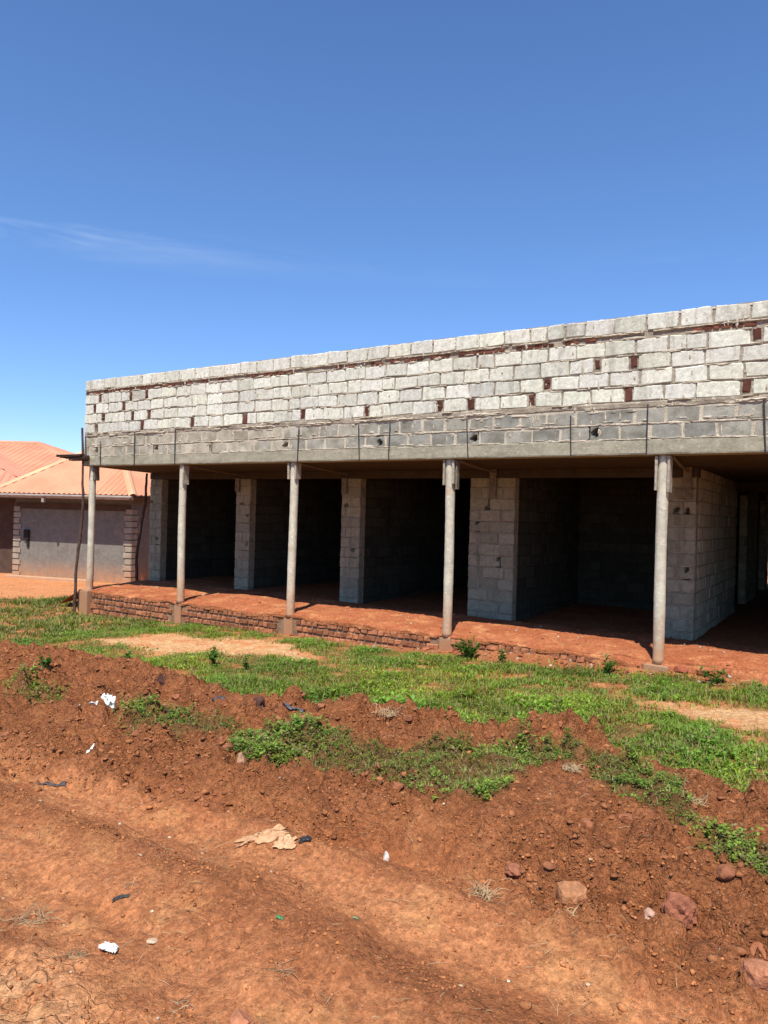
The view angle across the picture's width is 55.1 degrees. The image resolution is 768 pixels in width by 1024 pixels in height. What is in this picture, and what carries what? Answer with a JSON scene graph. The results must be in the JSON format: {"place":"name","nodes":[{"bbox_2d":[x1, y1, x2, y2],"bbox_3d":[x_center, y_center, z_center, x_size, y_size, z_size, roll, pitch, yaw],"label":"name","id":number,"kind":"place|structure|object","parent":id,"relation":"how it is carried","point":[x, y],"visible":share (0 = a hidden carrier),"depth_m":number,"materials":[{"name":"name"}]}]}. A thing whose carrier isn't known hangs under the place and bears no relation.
{"place":"outdoors","nodes":[
{"label":"outdoors","id":0,"kind":"place"},
{"bbox_2d":[0,592,167,642],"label":"grass","id":1,"kind":"structure","parent":0,"point":[58,626],"depth_m":14.38,"materials":[{"name":"green plant"}]},
{"bbox_2d":[0,573,767,1023],"bbox_3d":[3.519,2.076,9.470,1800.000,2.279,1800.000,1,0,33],"label":"ground","id":2,"kind":"structure","parent":0,"point":[618,977],"depth_m":3.42,"materials":[{"name":"brown soil"}]},
{"bbox_2d":[5,901,65,927],"bbox_3d":[-1.418,1.658,3.004,0.252,0.036,0.215,1,0,33],"label":"dead grass tuft","id":3,"kind":"object","parent":2,"relation":"on","point":[26,920],"visible":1,"depth_m":3.02,"materials":[{"name":"plant"}]},
{"bbox_2d":[36,654,51,667],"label":"weed plant","id":4,"kind":"object","parent":2,"relation":"on","point":[48,661],"visible":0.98,"depth_m":6.96,"materials":[{"name":"green plant"}]},
{"bbox_2d":[37,781,65,786],"bbox_3d":[-2.039,1.667,4.516,0.198,0.034,0.030,2,0,1],"label":"plastic scrap","id":5,"kind":"object","parent":2,"relation":"on","point":[62,783],"visible":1,"depth_m":4.51,"materials":[{"name":"grey plastic"}]},
{"bbox_2d":[56,428,89,613],"bbox_3d":[-6.691,0.289,15.730,0.922,4.155,0.210,1,0,33],"label":"scaffold pole","id":6,"kind":"object","parent":2,"relation":"on","point":[82,457],"visible":0.96,"depth_m":15.52,"materials":[{"name":"brown wood"}]},
{"bbox_2d":[0,440,152,583],"bbox_3d":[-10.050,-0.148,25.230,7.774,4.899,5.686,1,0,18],"label":"house","id":7,"kind":"structure","parent":2,"relation":"on","point":[47,513],"depth_m":22.93,"materials":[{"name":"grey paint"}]},
{"bbox_2d":[62,946,91,958],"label":"dead grass tuft","id":8,"kind":"object","parent":2,"relation":"on","point":[76,956],"visible":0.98,"depth_m":2.76,"materials":[{"name":"plant"}]},
{"bbox_2d":[98,941,118,953],"bbox_3d":[-1.050,1.655,2.807,0.081,0.040,0.044,2,0,0],"label":"paper wad","id":9,"kind":"object","parent":2,"relation":"on","point":[109,947],"visible":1,"depth_m":2.79,"materials":[{"name":"paper"}]},
{"bbox_2d":[101,693,115,711],"bbox_3d":[-2.186,1.546,5.812,0.122,0.221,0.074,2,0,6],"label":"plastic bag","id":10,"kind":"object","parent":2,"relation":"on","point":[109,700],"visible":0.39,"depth_m":5.82,"materials":[{"name":"white plastic"}]},
{"bbox_2d":[112,894,129,902],"bbox_3d":[-1.123,1.649,3.138,0.076,0.036,0.018,2,0,0],"label":"plastic scrap","id":11,"kind":"object","parent":2,"relation":"on","point":[118,897],"visible":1,"depth_m":3.14,"materials":[{"name":"plastic"}]},
{"bbox_2d":[122,651,132,658],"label":"weed plant","id":12,"kind":"object","parent":2,"relation":"on","point":[129,654],"visible":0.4,"depth_m":10.09,"materials":[{"name":"green plant"}]},
{"bbox_2d":[146,938,157,943],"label":"rock","id":13,"kind":"object","parent":2,"relation":"on","point":[152,941],"visible":1,"depth_m":2.86,"materials":[{"name":"beige stone"}]},
{"bbox_2d":[154,675,166,685],"bbox_3d":[-1.952,1.507,6.497,0.199,0.150,0.172,0,4,10],"label":"rock","id":14,"kind":"object","parent":2,"relation":"on","point":[160,679],"visible":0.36,"depth_m":6.45,"materials":[{"name":"brown stone"}]},
{"bbox_2d":[170,987,196,1009],"bbox_3d":[-0.665,1.669,2.529,0.089,0.013,0.113,1,0,33],"label":"dead grass tuft","id":15,"kind":"object","parent":2,"relation":"on","point":[184,1000],"visible":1,"depth_m":2.50,"materials":[{"name":"plant"}]},
{"bbox_2d":[206,646,218,664],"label":"weed plant","id":16,"kind":"object","parent":2,"relation":"on","point":[213,657],"visible":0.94,"depth_m":9.91,"materials":[{"name":"green plant"}]},
{"bbox_2d":[212,695,225,700],"bbox_3d":[-1.371,1.587,6.169,0.138,0.102,0.071,2,0,-2],"label":"plastic scrap","id":17,"kind":"object","parent":2,"relation":"on","point":[219,697],"visible":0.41,"depth_m":6.17,"materials":[{"name":"grey plastic"}]},
{"bbox_2d":[237,752,245,763],"bbox_3d":[-0.883,1.544,4.554,0.057,0.120,0.048,7,-4,27],"label":"rock","id":18,"kind":"object","parent":2,"relation":"on","point":[240,757],"visible":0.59,"depth_m":4.54,"materials":[{"name":"beige stone"}]},
{"bbox_2d":[230,1007,253,1023],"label":"rock","id":19,"kind":"object","parent":2,"relation":"on","point":[239,1015],"visible":1,"depth_m":2.38,"materials":[{"name":"brown stone"}]},
{"bbox_2d":[241,655,251,668],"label":"weed plant","id":20,"kind":"object","parent":2,"relation":"on","point":[245,663],"visible":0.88,"depth_m":9.64,"materials":[{"name":"green plant"}]},
{"bbox_2d":[248,696,264,708],"bbox_3d":[-1.036,1.552,5.954,0.154,0.145,0.140,7,7,27],"label":"rock","id":21,"kind":"object","parent":2,"relation":"on","point":[260,701],"visible":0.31,"depth_m":5.93,"materials":[{"name":"brown stone"}]},
{"bbox_2d":[233,823,288,848],"bbox_3d":[-0.618,1.635,3.711,0.276,0.079,0.091,2,0,-15],"label":"paper sheet","id":22,"kind":"object","parent":2,"relation":"on","point":[270,835],"visible":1,"depth_m":3.71,"materials":[{"name":"paper"}]},
{"bbox_2d":[261,958,299,979],"bbox_3d":[-0.371,1.629,2.621,0.136,0.023,0.140,2,0,-8],"label":"dead grass tuft","id":23,"kind":"object","parent":2,"relation":"on","point":[282,970],"visible":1,"depth_m":2.62,"materials":[{"name":"plant"}]},
{"bbox_2d":[271,834,298,848],"bbox_3d":[-0.488,1.634,3.651,0.131,0.063,0.073,1,0,16],"label":"paper sheet","id":24,"kind":"object","parent":2,"relation":"on","point":[286,841],"visible":1,"depth_m":3.65,"materials":[{"name":"paper"}]},
{"bbox_2d":[282,702,304,712],"bbox_3d":[-0.714,1.590,5.892,0.198,0.158,0.092,2,0,2],"label":"plastic scrap","id":25,"kind":"object","parent":2,"relation":"on","point":[288,707],"visible":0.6,"depth_m":5.86,"materials":[{"name":"grey plastic"}]},
{"bbox_2d":[298,835,310,843],"bbox_3d":[-0.389,1.614,3.633,0.063,0.032,0.046,2,0,3],"label":"plastic scrap","id":26,"kind":"object","parent":2,"relation":"on","point":[305,838],"visible":1,"depth_m":3.62,"materials":[{"name":"plastic"}]},
{"bbox_2d":[1,651,765,958],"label":"soil lumps","id":27,"kind":"object","parent":2,"relation":"on","point":[725,872],"visible":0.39,"depth_m":4.32,"materials":[{"name":"brown soil"}]},
{"bbox_2d":[0,708,767,1023],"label":"road grit","id":28,"kind":"object","parent":2,"relation":"on","point":[310,1009],"visible":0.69,"depth_m":3.19,"materials":[{"name":"brown gravel"}]},
{"bbox_2d":[0,662,767,1023],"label":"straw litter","id":29,"kind":"object","parent":2,"relation":"on","point":[332,924],"visible":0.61,"depth_m":3.14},
{"bbox_2d":[0,642,767,1023],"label":"soil clods","id":30,"kind":"object","parent":2,"relation":"on","point":[552,846],"visible":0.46,"depth_m":4.29,"materials":[{"name":"brown soil"}]},
{"bbox_2d":[1,662,767,874],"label":"bank grass","id":31,"kind":"structure","parent":2,"relation":"on","point":[501,771],"depth_m":4.75,"materials":[{"name":"green plant"}]},
{"bbox_2d":[2,662,767,875],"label":"creeping weeds","id":32,"kind":"object","parent":2,"relation":"on","point":[267,745],"visible":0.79,"depth_m":4.88,"materials":[{"name":"green plant"}]},
{"bbox_2d":[383,851,388,861],"bbox_3d":[0.011,1.679,3.578,0.033,0.060,0.024,4,-4,27],"label":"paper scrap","id":33,"kind":"object","parent":2,"relation":"on","point":[386,856],"visible":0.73,"depth_m":3.57,"materials":[{"name":"white paper"}]},
{"bbox_2d":[5,620,767,791],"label":"grass","id":34,"kind":"structure","parent":2,"relation":"on","point":[646,744],"depth_m":8.48,"materials":[{"name":"green plant"}]},
{"bbox_2d":[371,703,403,717],"bbox_3d":[0.034,1.532,5.728,0.279,0.097,0.239,2,0,-30],"label":"dead grass tuft","id":35,"kind":"object","parent":2,"relation":"on","point":[383,710],"visible":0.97,"depth_m":5.71,"materials":[{"name":"plant"}]},
{"bbox_2d":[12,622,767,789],"bbox_3d":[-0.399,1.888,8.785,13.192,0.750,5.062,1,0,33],"label":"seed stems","id":36,"kind":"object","parent":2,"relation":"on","point":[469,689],"visible":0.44,"depth_m":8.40,"materials":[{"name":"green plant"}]},
{"bbox_2d":[78,300,767,676],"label":"unfinished building","id":37,"kind":"structure","parent":2,"relation":"on","point":[530,472],"depth_m":13.01,"materials":[{"name":"concrete"}]},
{"bbox_2d":[453,636,480,658],"bbox_3d":[1.158,1.936,10.433,0.409,0.336,0.352,2,0,-43],"label":"weed plant","id":38,"kind":"object","parent":2,"relation":"on","point":[469,651],"visible":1,"depth_m":10.42,"materials":[{"name":"green plant"}]},
{"bbox_2d":[467,879,504,901],"bbox_3d":[0.428,1.607,3.155,0.171,0.068,0.140,2,0,-6],"label":"dead grass tuft","id":39,"kind":"object","parent":2,"relation":"on","point":[482,891],"visible":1,"depth_m":3.15,"materials":[{"name":"plant"}]},
{"bbox_2d":[225,628,760,686],"bbox_3d":[1.310,2.056,10.550,10.116,0.403,0.474,1,0,33],"label":"porch rubble","id":40,"kind":"object","parent":2,"relation":"on","point":[337,640],"visible":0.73,"depth_m":10.10,"materials":[{"name":"brown stone"}]},
{"bbox_2d":[497,648,509,662],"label":"weed plant","id":41,"kind":"object","parent":2,"relation":"on","point":[500,657],"visible":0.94,"depth_m":10.09,"materials":[{"name":"green plant"}]},
{"bbox_2d":[504,862,521,877],"bbox_3d":[0.606,1.672,3.432,0.087,0.063,0.073,3,3,10],"label":"rock","id":42,"kind":"object","parent":2,"relation":"on","point":[512,869],"visible":0.98,"depth_m":3.41,"materials":[{"name":"brown stone"}]},
{"bbox_2d":[556,881,586,905],"bbox_3d":[0.831,1.690,3.241,0.142,0.102,0.108,2,0,-10],"label":"rock","id":43,"kind":"object","parent":2,"relation":"on","point":[573,892],"visible":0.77,"depth_m":3.22,"materials":[{"name":"brown stone"}]},
{"bbox_2d":[565,905,578,915],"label":"dead grass tuft","id":44,"kind":"object","parent":2,"relation":"on","point":[571,914],"visible":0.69,"depth_m":3.02,"materials":[{"name":"plant"}]},
{"bbox_2d":[562,762,584,772],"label":"dead grass tuft","id":45,"kind":"object","parent":2,"relation":"on","point":[567,767],"visible":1,"depth_m":4.62,"materials":[{"name":"plant"}]},
{"bbox_2d":[601,654,616,674],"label":"weed plant","id":46,"kind":"object","parent":2,"relation":"on","point":[608,667],"visible":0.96,"depth_m":9.38,"materials":[{"name":"green plant"}]},
{"bbox_2d":[644,907,654,919],"bbox_3d":[1.102,1.681,3.072,0.059,0.056,0.049,-6,1,-19],"label":"rock","id":47,"kind":"object","parent":2,"relation":"on","point":[649,913],"visible":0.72,"depth_m":3.06,"materials":[{"name":"stone"}]},
{"bbox_2d":[660,891,697,930],"bbox_3d":[1.237,1.680,3.077,0.143,0.168,0.125,0,2,10],"label":"rock","id":48,"kind":"object","parent":2,"relation":"on","point":[679,906],"visible":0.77,"depth_m":3.04,"materials":[{"name":"brown stone"}]},
{"bbox_2d":[674,666,687,672],"bbox_3d":[3.721,1.976,9.223,0.176,0.079,0.078,3,2,33],"label":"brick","id":49,"kind":"object","parent":2,"relation":"on","point":[680,669],"visible":0.99,"depth_m":9.20,"materials":[{"name":"brick"}]},
{"bbox_2d":[682,788,711,806],"bbox_3d":[1.794,1.628,4.240,0.164,0.085,0.172,1,0,13],"label":"dead grass tuft","id":50,"kind":"object","parent":2,"relation":"on","point":[699,803],"visible":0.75,"depth_m":4.22,"materials":[{"name":"plant"}]},
{"bbox_2d":[696,670,706,675],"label":"rock","id":51,"kind":"object","parent":2,"relation":"on","point":[699,673],"visible":0.45,"depth_m":9.07,"materials":[{"name":"brown stone"}]},
{"bbox_2d":[696,666,728,683],"bbox_3d":[3.933,1.956,8.754,0.339,0.220,0.321,2,0,-32],"label":"weed plant","id":52,"kind":"object","parent":2,"relation":"on","point":[706,673],"visible":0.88,"depth_m":8.76,"materials":[{"name":"green plant"}]},
{"bbox_2d":[740,958,767,992],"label":"rock","id":53,"kind":"object","parent":2,"relation":"on","point":[755,970],"visible":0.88,"depth_m":2.54,"materials":[{"name":"brown stone"}]},
{"bbox_2d":[0,0,767,453],"label":"sky","id":54,"kind":"structure","parent":0,"point":[185,184],"materials":[{"name":"blue"}]},
{"bbox_2d":[59,575,767,681],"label":"dirt floor","id":55,"kind":"structure","parent":0,"point":[743,627],"depth_m":12.61,"materials":[{"name":"brown soil"}]},
{"bbox_2d":[135,473,147,580],"bbox_3d":[-5.873,0.425,17.806,0.250,2.737,0.112,2,0,-18],"label":"leaning pole","id":56,"kind":"object","parent":55,"relation":"on","point":[139,535],"visible":0.94,"depth_m":17.78,"materials":[{"name":"brown wood"}]},
{"bbox_2d":[97,585,766,669],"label":"floor rubble","id":57,"kind":"object","parent":55,"relation":"on","point":[709,650],"visible":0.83,"depth_m":11.44,"materials":[{"name":"brown stone"}]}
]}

